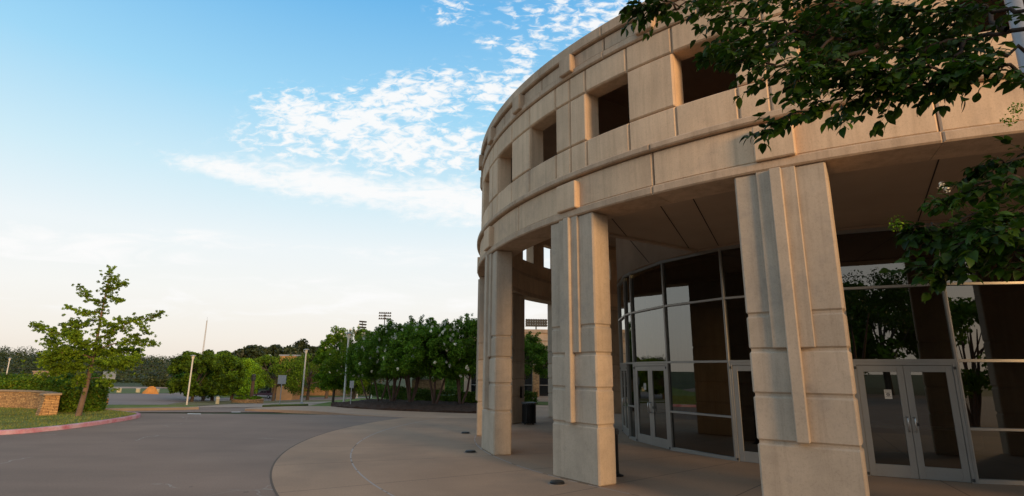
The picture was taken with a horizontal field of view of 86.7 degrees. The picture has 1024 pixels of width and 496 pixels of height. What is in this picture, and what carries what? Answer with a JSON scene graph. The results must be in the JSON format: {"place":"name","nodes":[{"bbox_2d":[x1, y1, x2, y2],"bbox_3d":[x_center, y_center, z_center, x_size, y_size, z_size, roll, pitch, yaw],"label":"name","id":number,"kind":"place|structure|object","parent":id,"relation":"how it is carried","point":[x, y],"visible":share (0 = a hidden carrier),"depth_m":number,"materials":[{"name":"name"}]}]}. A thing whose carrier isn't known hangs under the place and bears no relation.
{"place":"outdoors","nodes":[
{"label":"outdoors","id":0,"kind":"place"},
{"bbox_2d":[0,408,136,429],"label":"lawn","id":1,"kind":"structure","parent":0,"point":[36,419],"depth_m":22.55,"materials":[{"name":"green plant"}]},
{"bbox_2d":[0,389,61,415],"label":"stone wall","id":2,"kind":"structure","parent":1,"relation":"on","point":[44,403],"depth_m":27.80,"materials":[{"name":"beige stone"}]},
{"bbox_2d":[0,370,109,412],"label":"hedge","id":3,"kind":"object","parent":1,"relation":"on","point":[96,400],"visible":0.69,"depth_m":26.90,"materials":[{"name":"green plant"}]},
{"bbox_2d":[21,265,168,415],"bbox_3d":[-18.983,4.188,24.512,7.270,6.946,4.041,0,-13,0],"label":"ginkgo tree","id":4,"kind":"object","parent":1,"relation":"on","point":[62,353],"visible":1,"depth_m":24.06,"materials":[{"name":"green plant"}]},
{"bbox_2d":[103,372,115,398],"bbox_3d":[-20.655,7.243,27.645,0.660,1.833,0.045,0,-13,0],"label":"road sign","id":5,"kind":"object","parent":1,"relation":"on","point":[113,376],"visible":0.27,"depth_m":27.78,"materials":[{"name":"white metal"}]},
{"bbox_2d":[108,387,165,387],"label":"road","id":6,"kind":"structure","parent":0,"point":[136,387],"depth_m":144.05,"materials":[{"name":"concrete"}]},
{"bbox_2d":[109,388,179,392],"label":"lawn field","id":7,"kind":"structure","parent":0,"point":[127,390],"depth_m":108.47,"materials":[{"name":"green plant"}]},
{"bbox_2d":[105,405,194,407],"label":"grass verge","id":8,"kind":"object","parent":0,"point":[122,406],"depth_m":30.32,"materials":[{"name":"green plant"}]},
{"bbox_2d":[107,393,200,404],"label":"parking lot","id":9,"kind":"structure","parent":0,"point":[144,399],"depth_m":50.02,"materials":[{"name":"grey asphalt"}]},
{"bbox_2d":[142,386,158,393],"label":"dirt pile","id":10,"kind":"object","parent":9,"relation":"on","point":[151,390],"visible":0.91,"depth_m":78.66,"materials":[{"name":"orange soil"}]},
{"bbox_2d":[172,349,238,400],"bbox_3d":[-29.610,12.291,52.313,6.411,5.096,5.339,0,-13,0],"label":"shade tree","id":11,"kind":"object","parent":9,"relation":"on","point":[230,363],"visible":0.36,"depth_m":52.29,"materials":[{"name":"green plant"}]},
{"bbox_2d":[130,407,259,411],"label":"driveway","id":12,"kind":"structure","parent":0,"point":[237,409],"depth_m":29.30,"materials":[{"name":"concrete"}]},
{"bbox_2d":[105,406,198,410],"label":"kerb","id":13,"kind":"structure","parent":12,"relation":"on","point":[157,408],"depth_m":29.33,"materials":[{"name":"concrete"}]},
{"bbox_2d":[0,413,403,495],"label":"driveway","id":14,"kind":"structure","parent":0,"point":[159,454],"depth_m":14.21,"materials":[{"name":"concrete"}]},
{"bbox_2d":[0,409,140,434],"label":"kerb","id":15,"kind":"structure","parent":14,"relation":"on","point":[57,427],"depth_m":20.04,"materials":[{"name":"red concrete"}]},
{"bbox_2d":[5,363,432,414],"bbox_3d":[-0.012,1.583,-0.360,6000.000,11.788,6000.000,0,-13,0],"label":"ground","id":16,"kind":"structure","parent":0,"point":[133,384],"depth_m":144.34,"materials":[{"name":"grey concrete"}]},
{"bbox_2d":[140,376,158,386],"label":"bush","id":17,"kind":"object","parent":16,"relation":"on","point":[148,381],"visible":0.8,"depth_m":158.46,"materials":[{"name":"green plant"}]},
{"bbox_2d":[155,376,166,386],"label":"bush","id":18,"kind":"object","parent":16,"relation":"on","point":[160,380],"visible":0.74,"depth_m":158.53,"materials":[{"name":"green plant"}]},
{"bbox_2d":[162,375,172,386],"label":"bush","id":19,"kind":"object","parent":16,"relation":"on","point":[166,379],"visible":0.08,"depth_m":158.38,"materials":[{"name":"green plant"}]},
{"bbox_2d":[0,345,385,389],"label":"distant woodland","id":20,"kind":"object","parent":16,"relation":"on","point":[15,364],"visible":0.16,"depth_m":250.39,"materials":[{"name":"green plant"}]},
{"bbox_2d":[202,317,207,351],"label":"radio mast","id":21,"kind":"object","parent":16,"relation":"on","point":[204,335],"visible":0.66,"depth_m":691.31,"materials":[{"name":"grey metal"}]},
{"bbox_2d":[276,354,301,399],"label":"office building","id":22,"kind":"structure","parent":16,"relation":"on","point":[286,395],"depth_m":123.75,"materials":[{"name":"orange brick"}]},
{"bbox_2d":[308,346,320,386],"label":"skyline tree","id":23,"kind":"object","parent":16,"relation":"on","point":[313,349],"visible":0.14,"depth_m":160.97,"materials":[{"name":"green plant"}]},
{"bbox_2d":[271,387,372,395],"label":"brick wall","id":24,"kind":"structure","parent":16,"relation":"on","point":[337,393],"depth_m":150.89,"materials":[{"name":"brick"}]},
{"bbox_2d":[359,321,366,327],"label":"stadium light","id":25,"kind":"object","parent":16,"relation":"on","point":[362,324],"visible":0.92,"depth_m":238.13,"materials":[{"name":"grey metal"}]},
{"bbox_2d":[379,312,390,382],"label":"stadium light","id":26,"kind":"object","parent":16,"relation":"on","point":[384,316],"visible":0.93,"depth_m":218.92,"materials":[{"name":"grey metal"}]},
{"bbox_2d":[412,378,444,392],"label":"brick wall","id":27,"kind":"structure","parent":16,"relation":"on","point":[424,383],"depth_m":43.95,"materials":[{"name":"brick"}]},
{"bbox_2d":[525,319,546,328],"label":"stadium light","id":28,"kind":"object","parent":16,"relation":"on","point":[535,322],"visible":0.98,"depth_m":148.72,"materials":[{"name":"grey metal"}]},
{"bbox_2d":[168,400,336,405],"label":"grass verge","id":29,"kind":"object","parent":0,"point":[199,403],"depth_m":47.63,"materials":[{"name":"green plant"}]},
{"bbox_2d":[186,355,195,404],"bbox_3d":[-19.441,8.012,32.708,0.320,3.047,0.320,0,-13,0],"label":"lamp post","id":30,"kind":"object","parent":29,"relation":"on","point":[193,356],"visible":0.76,"depth_m":32.70,"materials":[{"name":"beige metal"}]},
{"bbox_2d":[166,352,225,401],"bbox_3d":[-27.055,11.011,46.172,4.536,4.341,4.216,0,-13,0],"label":"shade tree","id":31,"kind":"object","parent":29,"relation":"on","point":[211,364],"visible":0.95,"depth_m":45.40,"materials":[{"name":"green plant"}]},
{"bbox_2d":[215,396,219,403],"bbox_3d":[-22.164,11.473,40.792,0.270,0.580,0.270,0,-13,0],"label":"bollard","id":32,"kind":"object","parent":29,"relation":"on","point":[217,399],"visible":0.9,"depth_m":40.70,"materials":[{"name":"beige concrete"}]},
{"bbox_2d":[231,395,263,403],"bbox_3d":[-26.119,14.982,53.573,2.894,0.808,2.894,0,-13,0],"label":"planter","id":33,"kind":"object","parent":29,"relation":"on","point":[249,399],"visible":0.98,"depth_m":52.70,"materials":[{"name":"stone"}]},
{"bbox_2d":[250,374,255,396],"bbox_3d":[-25.873,13.980,54.007,0.400,2.769,0.380,0,-13,0],"label":"carved post","id":34,"kind":"object","parent":33,"relation":"in","point":[253,379],"visible":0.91,"depth_m":53.96,"materials":[{"name":"brown wood"}]},
{"bbox_2d":[249,354,308,400],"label":"shade tree","id":35,"kind":"object","parent":29,"relation":"on","point":[283,365],"visible":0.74,"depth_m":98.68,"materials":[{"name":"green plant"}]},
{"bbox_2d":[336,377,376,398],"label":"tree","id":36,"kind":"object","parent":29,"relation":"on","point":[357,389],"visible":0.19,"depth_m":85.83,"materials":[{"name":"green plant"}]},
{"bbox_2d":[199,401,330,407],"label":"road","id":37,"kind":"structure","parent":0,"point":[242,405],"depth_m":41.64,"materials":[{"name":"grey asphalt"}]},
{"bbox_2d":[300,349,308,402],"bbox_3d":[-22.113,13.594,57.623,0.593,5.644,0.593,0,-13,0],"label":"lamp post","id":38,"kind":"object","parent":37,"relation":"on","point":[306,350],"visible":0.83,"depth_m":57.57,"materials":[{"name":"grey metal"}]},
{"bbox_2d":[262,404,307,406],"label":"grass verge","id":39,"kind":"object","parent":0,"point":[274,405],"depth_m":37.73,"materials":[{"name":"green plant"}]},
{"bbox_2d":[278,375,286,403],"bbox_3d":[-16.729,10.380,39.242,0.600,2.272,0.045,0,-13,0],"label":"road sign","id":40,"kind":"object","parent":39,"relation":"on","point":[281,379],"visible":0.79,"depth_m":39.39,"materials":[{"name":"grey metal"}]},
{"bbox_2d":[205,397,368,400],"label":"parking lot","id":41,"kind":"structure","parent":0,"point":[270,398],"depth_m":120.49,"materials":[{"name":"grey asphalt"}]},
{"bbox_2d":[201,356,245,400],"bbox_3d":[-31.631,13.703,57.556,6.282,5.168,5.760,0,-13,0],"label":"shade tree","id":42,"kind":"object","parent":41,"relation":"on","point":[241,374],"visible":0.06,"depth_m":57.83,"materials":[{"name":"green plant"}]},
{"bbox_2d":[215,357,259,399],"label":"shade tree","id":43,"kind":"object","parent":41,"relation":"on","point":[249,364],"visible":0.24,"depth_m":73.88,"materials":[{"name":"green plant"}]},
{"bbox_2d":[234,362,265,396],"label":"shade tree","id":44,"kind":"object","parent":41,"relation":"on","point":[260,382],"visible":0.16,"depth_m":84.21,"materials":[{"name":"green plant"}]},
{"bbox_2d":[253,390,275,398],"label":"pickup truck","id":45,"kind":"object","parent":41,"relation":"on","point":[266,393],"visible":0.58,"depth_m":134.73,"materials":[{"name":"red paint"}]},
{"bbox_2d":[282,353,332,399],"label":"shade tree","id":46,"kind":"object","parent":41,"relation":"on","point":[310,375],"visible":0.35,"depth_m":110.29,"materials":[{"name":"green plant"}]},
{"bbox_2d":[310,364,332,398],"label":"shade tree","id":47,"kind":"object","parent":41,"relation":"on","point":[326,394],"visible":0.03,"depth_m":130.06,"materials":[{"name":"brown plant"}]},
{"bbox_2d":[220,395,378,397],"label":"grass verge","id":48,"kind":"object","parent":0,"point":[221,396],"depth_m":141.49,"materials":[{"name":"green plant"}]},
{"bbox_2d":[233,344,264,395],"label":"skyline tree","id":49,"kind":"object","parent":48,"relation":"on","point":[251,351],"visible":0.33,"depth_m":145.86,"materials":[{"name":"green plant"}]},
{"bbox_2d":[256,345,272,392],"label":"skyline tree","id":50,"kind":"object","parent":48,"relation":"on","point":[267,350],"visible":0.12,"depth_m":154.31,"materials":[{"name":"green plant"}]},
{"bbox_2d":[269,344,282,390],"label":"skyline tree","id":51,"kind":"object","parent":48,"relation":"on","point":[273,348],"visible":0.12,"depth_m":161.27,"materials":[{"name":"green plant"}]},
{"bbox_2d":[273,345,303,364],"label":"skyline tree","id":52,"kind":"object","parent":48,"relation":"on","point":[288,350],"visible":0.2,"depth_m":146.02,"materials":[{"name":"green plant"}]},
{"bbox_2d":[292,338,314,365],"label":"skyline tree","id":53,"kind":"object","parent":48,"relation":"on","point":[301,344],"visible":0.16,"depth_m":154.75,"materials":[{"name":"green plant"}]},
{"bbox_2d":[0,0,644,360],"label":"sky","id":54,"kind":"structure","parent":0,"point":[282,172],"materials":[{"name":"blue"}]},
{"bbox_2d":[310,397,385,405],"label":"lawn field","id":55,"kind":"structure","parent":0,"point":[329,403],"depth_m":67.52,"materials":[{"name":"green plant"}]},
{"bbox_2d":[312,325,352,402],"bbox_3d":[-18.397,12.251,57.145,4.761,8.148,4.548,9,-16,-34],"label":"maple tree","id":56,"kind":"object","parent":55,"relation":"on","point":[327,382],"visible":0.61,"depth_m":56.46,"materials":[{"name":"green plant"}]},
{"bbox_2d":[343,332,352,401],"bbox_3d":[-12.805,9.312,41.880,0.579,5.513,0.579,0,-13,0],"label":"lamp post","id":57,"kind":"object","parent":55,"relation":"on","point":[348,338],"visible":0.69,"depth_m":41.72,"materials":[{"name":"grey metal"}]},
{"bbox_2d":[245,406,476,417],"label":"sidewalk","id":58,"kind":"structure","parent":0,"point":[326,410],"depth_m":28.48,"materials":[{"name":"concrete"}]},
{"bbox_2d":[331,399,477,412],"bbox_3d":[-9.506,14.103,49.557,10.922,1.981,45.934,3,-13,-13],"label":"mulch bed","id":59,"kind":"object","parent":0,"point":[424,406],"visible":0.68,"depth_m":31.54,"materials":[{"name":"brown soil"}]},
{"bbox_2d":[321,324,372,399],"bbox_3d":[-14.541,11.264,53.151,7.988,7.504,5.210,0,-13,0],"label":"crepe myrtle","id":60,"kind":"object","parent":59,"relation":"on","point":[342,346],"visible":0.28,"depth_m":52.61,"materials":[{"name":"green plant"}]},
{"bbox_2d":[349,381,353,403],"bbox_3d":[-10.089,9.220,33.978,0.260,1.733,0.045,0,-13,0],"label":"narrow sign","id":61,"kind":"object","parent":59,"relation":"on","point":[351,384],"visible":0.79,"depth_m":34.07,"materials":[{"name":"grey metal"}]},
{"bbox_2d":[343,329,411,400],"bbox_3d":[-9.988,9.147,42.328,5.980,5.975,5.434,0,-13,0],"label":"crepe myrtle","id":62,"kind":"object","parent":59,"relation":"on","point":[349,359],"visible":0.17,"depth_m":41.60,"materials":[{"name":"green plant"}]},
{"bbox_2d":[352,323,427,401],"bbox_3d":[-8.325,8.126,38.158,5.900,5.808,5.295,6,-14,-24],"label":"crepe myrtle","id":63,"kind":"object","parent":59,"relation":"on","point":[360,352],"visible":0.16,"depth_m":37.64,"materials":[{"name":"green plant"}]},
{"bbox_2d":[361,314,459,401],"bbox_3d":[-6.596,7.483,36.234,6.791,6.063,5.171,-5,-14,22],"label":"crepe myrtle","id":64,"kind":"object","parent":59,"relation":"on","point":[372,348],"visible":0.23,"depth_m":35.74,"materials":[{"name":"green plant"}]},
{"bbox_2d":[367,383,456,401],"bbox_3d":[-9.319,12.021,45.099,2.100,1.248,22.383,7,-14,-27],"label":"hedge","id":65,"kind":"object","parent":59,"relation":"on","point":[424,394],"visible":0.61,"depth_m":41.20,"materials":[{"name":"green plant"}]},
{"bbox_2d":[380,318,476,403],"bbox_3d":[-4.663,7.057,33.416,7.224,5.502,5.354,0,-13,0],"label":"crepe myrtle","id":66,"kind":"object","parent":59,"relation":"on","point":[410,339],"visible":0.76,"depth_m":32.33,"materials":[{"name":"green plant"}]},
{"bbox_2d":[407,313,476,403],"bbox_3d":[-3.070,6.881,33.445,7.118,5.863,5.324,0,-13,0],"label":"crepe myrtle","id":67,"kind":"object","parent":59,"relation":"on","point":[468,325],"visible":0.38,"depth_m":32.40,"materials":[{"name":"green plant"}]},
{"bbox_2d":[454,391,477,402],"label":"hedge","id":68,"kind":"object","parent":59,"relation":"on","point":[470,397],"visible":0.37,"depth_m":34.36,"materials":[{"name":"green plant"}]},
{"bbox_2d":[532,397,547,407],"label":"walkway","id":69,"kind":"structure","parent":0,"point":[542,399],"depth_m":42.12,"materials":[{"name":"concrete"}]},
{"bbox_2d":[464,329,548,396],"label":"wing building","id":70,"kind":"structure","parent":69,"relation":"on","point":[535,383],"depth_m":48.76,"materials":[{"name":"brick"}]},
{"bbox_2d":[471,374,475,391],"bbox_3d":[-2.691,11.947,48.852,2.080,2.765,0.080,0,-13,0],"label":"window frame","id":71,"kind":"structure","parent":70,"relation":"in","point":[473,382],"depth_m":48.76,"materials":[{"name":"metal"}]},
{"bbox_2d":[524,369,531,390],"bbox_3d":[0.472,11.971,48.852,2.806,2.765,0.080,0,-13,0],"label":"window frame","id":72,"kind":"structure","parent":70,"relation":"in","point":[528,382],"depth_m":48.81,"materials":[{"name":"metal"}]},
{"bbox_2d":[539,366,548,396],"bbox_3d":[3.770,11.996,48.852,2.758,2.765,0.080,0,-13,0],"label":"window frame","id":73,"kind":"structure","parent":70,"relation":"in","point":[543,383],"depth_m":48.74,"materials":[{"name":"metal"}]},
{"bbox_2d":[524,331,547,382],"bbox_3d":[0.342,9.146,42.388,6.197,5.433,5.227,0,-13,0],"label":"crepe myrtle","id":74,"kind":"object","parent":69,"relation":"on","point":[536,352],"visible":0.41,"depth_m":41.63,"materials":[{"name":"green plant"}]},
{"bbox_2d":[536,402,547,404],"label":"lawn","id":75,"kind":"structure","parent":0,"point":[542,403],"depth_m":37.87,"materials":[{"name":"green plant"}]},
{"bbox_2d":[524,390,537,403],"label":"hedge","id":76,"kind":"object","parent":75,"relation":"on","point":[528,395],"visible":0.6,"depth_m":36.92,"materials":[{"name":"green plant"}]},
{"bbox_2d":[270,407,1023,495],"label":"plaza","id":77,"kind":"structure","parent":0,"point":[413,456],"depth_m":12.35,"materials":[{"name":"concrete"}]},
{"bbox_2d":[464,450,476,452],"bbox_3d":[-1.149,5.620,14.984,0.380,0.060,0.380,0,-13,0],"label":"ground light","id":78,"kind":"object","parent":77,"relation":"on","point":[470,451],"visible":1,"depth_m":14.89,"materials":[{"name":"metal"}]},
{"bbox_2d":[521,402,536,424],"bbox_3d":[0.726,7.069,23.211,0.660,0.910,0.655,0,-13,0],"label":"trash bin","id":79,"kind":"object","parent":77,"relation":"on","point":[528,412],"visible":1,"depth_m":22.99,"materials":[{"name":"black paint"}]},
{"bbox_2d":[548,480,566,485],"bbox_3d":[0.907,4.703,10.886,0.380,0.060,0.380,0,-13,0],"label":"ground light","id":80,"kind":"object","parent":77,"relation":"on","point":[557,482],"visible":1,"depth_m":10.78,"materials":[{"name":"metal"}]},
{"bbox_2d":[615,428,623,476],"bbox_3d":[2.296,4.463,11.859,0.260,0.980,0.260,0,-13,0],"label":"ash post","id":81,"kind":"object","parent":77,"relation":"on","point":[618,474],"visible":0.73,"depth_m":11.82,"materials":[{"name":"black metal"}]},
{"bbox_2d":[476,0,1023,495],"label":"rotunda building","id":82,"kind":"structure","parent":77,"relation":"on","point":[708,282],"depth_m":11.78,"materials":[{"name":"concrete"}]},
{"bbox_2d":[621,367,625,433],"bbox_3d":[4.159,5.635,20.129,0.176,2.380,0.958,-2,-13,9],"label":"door","id":83,"kind":"structure","parent":82,"relation":"in","point":[622,368],"depth_m":20.26,"materials":[{"name":"metal"}]},
{"bbox_2d":[622,367,628,435],"bbox_3d":[4.049,5.421,19.193,0.145,2.380,0.958,0,-13,2],"label":"door","id":84,"kind":"structure","parent":82,"relation":"in","point":[625,374],"depth_m":19.37,"materials":[{"name":"metal"}]},
{"bbox_2d":[623,273,635,440],"bbox_3d":[4.094,3.655,18.634,0.140,5.600,0.745,2,-13,-5],"label":"window frame","id":85,"kind":"structure","parent":82,"relation":"in","point":[626,284],"depth_m":18.76,"materials":[{"name":"metal"}]},
{"bbox_2d":[635,366,652,444],"bbox_3d":[4.243,5.010,17.381,0.234,2.380,0.947,1,-13,-4],"label":"door","id":86,"kind":"structure","parent":82,"relation":"in","point":[642,373],"depth_m":17.39,"materials":[{"name":"glass"}]},
{"bbox_2d":[649,366,669,449],"bbox_3d":[4.499,4.805,16.473,0.307,2.380,0.958,3,-13,-10],"label":"door","id":87,"kind":"structure","parent":82,"relation":"in","point":[660,427],"depth_m":16.49,"materials":[{"name":"glass"}]},
{"bbox_2d":[661,248,735,460],"bbox_3d":[5.236,2.927,15.396,1.221,5.600,1.935,0,-13,0],"label":"window frame","id":88,"kind":"structure","parent":82,"relation":"in","point":[700,408],"depth_m":15.34,"materials":[{"name":"glass"}]},
{"bbox_2d":[732,365,759,462],"bbox_3d":[6.171,4.198,13.746,0.729,2.380,0.745,0,-13,0],"label":"door","id":89,"kind":"structure","parent":82,"relation":"in","point":[748,441],"depth_m":13.89,"materials":[{"name":"glass"}]},
{"bbox_2d":[856,365,918,478],"bbox_3d":[8.352,3.837,12.087,0.881,2.380,0.387,-2,-13,13],"label":"door","id":90,"kind":"structure","parent":82,"relation":"in","point":[882,388],"depth_m":12.07,"materials":[{"name":"glass"}]},
{"bbox_2d":[903,365,971,482],"bbox_3d":[9.169,3.761,11.726,0.857,2.380,0.324,-1,-13,6],"label":"door","id":91,"kind":"structure","parent":82,"relation":"in","point":[937,430],"depth_m":11.71,"materials":[{"name":"glass"}]},
{"bbox_2d":[934,222,1023,484],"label":"window frame","id":92,"kind":"structure","parent":82,"relation":"in","point":[987,320],"depth_m":11.68,"materials":[{"name":"metal"}]},
{"bbox_2d":[1004,0,1023,79],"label":"light pole","id":93,"kind":"object","parent":77,"relation":"on","point":[1017,37],"depth_m":5.84,"materials":[{"name":"grey metal"}]},
{"bbox_2d":[618,0,1023,302],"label":"tree","id":94,"kind":"object","parent":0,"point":[988,237],"visible":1,"depth_m":3.26,"materials":[{"name":"green plant"}]},
{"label":"lawn field","id":95,"kind":"structure","parent":0,"visible":0},
{"bbox_2d":[442,376,463,392],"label":"hedge","id":96,"kind":"object","parent":95,"relation":"on","point":[450,385],"visible":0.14,"depth_m":66.65,"materials":[{"name":"green plant"}]}
]}

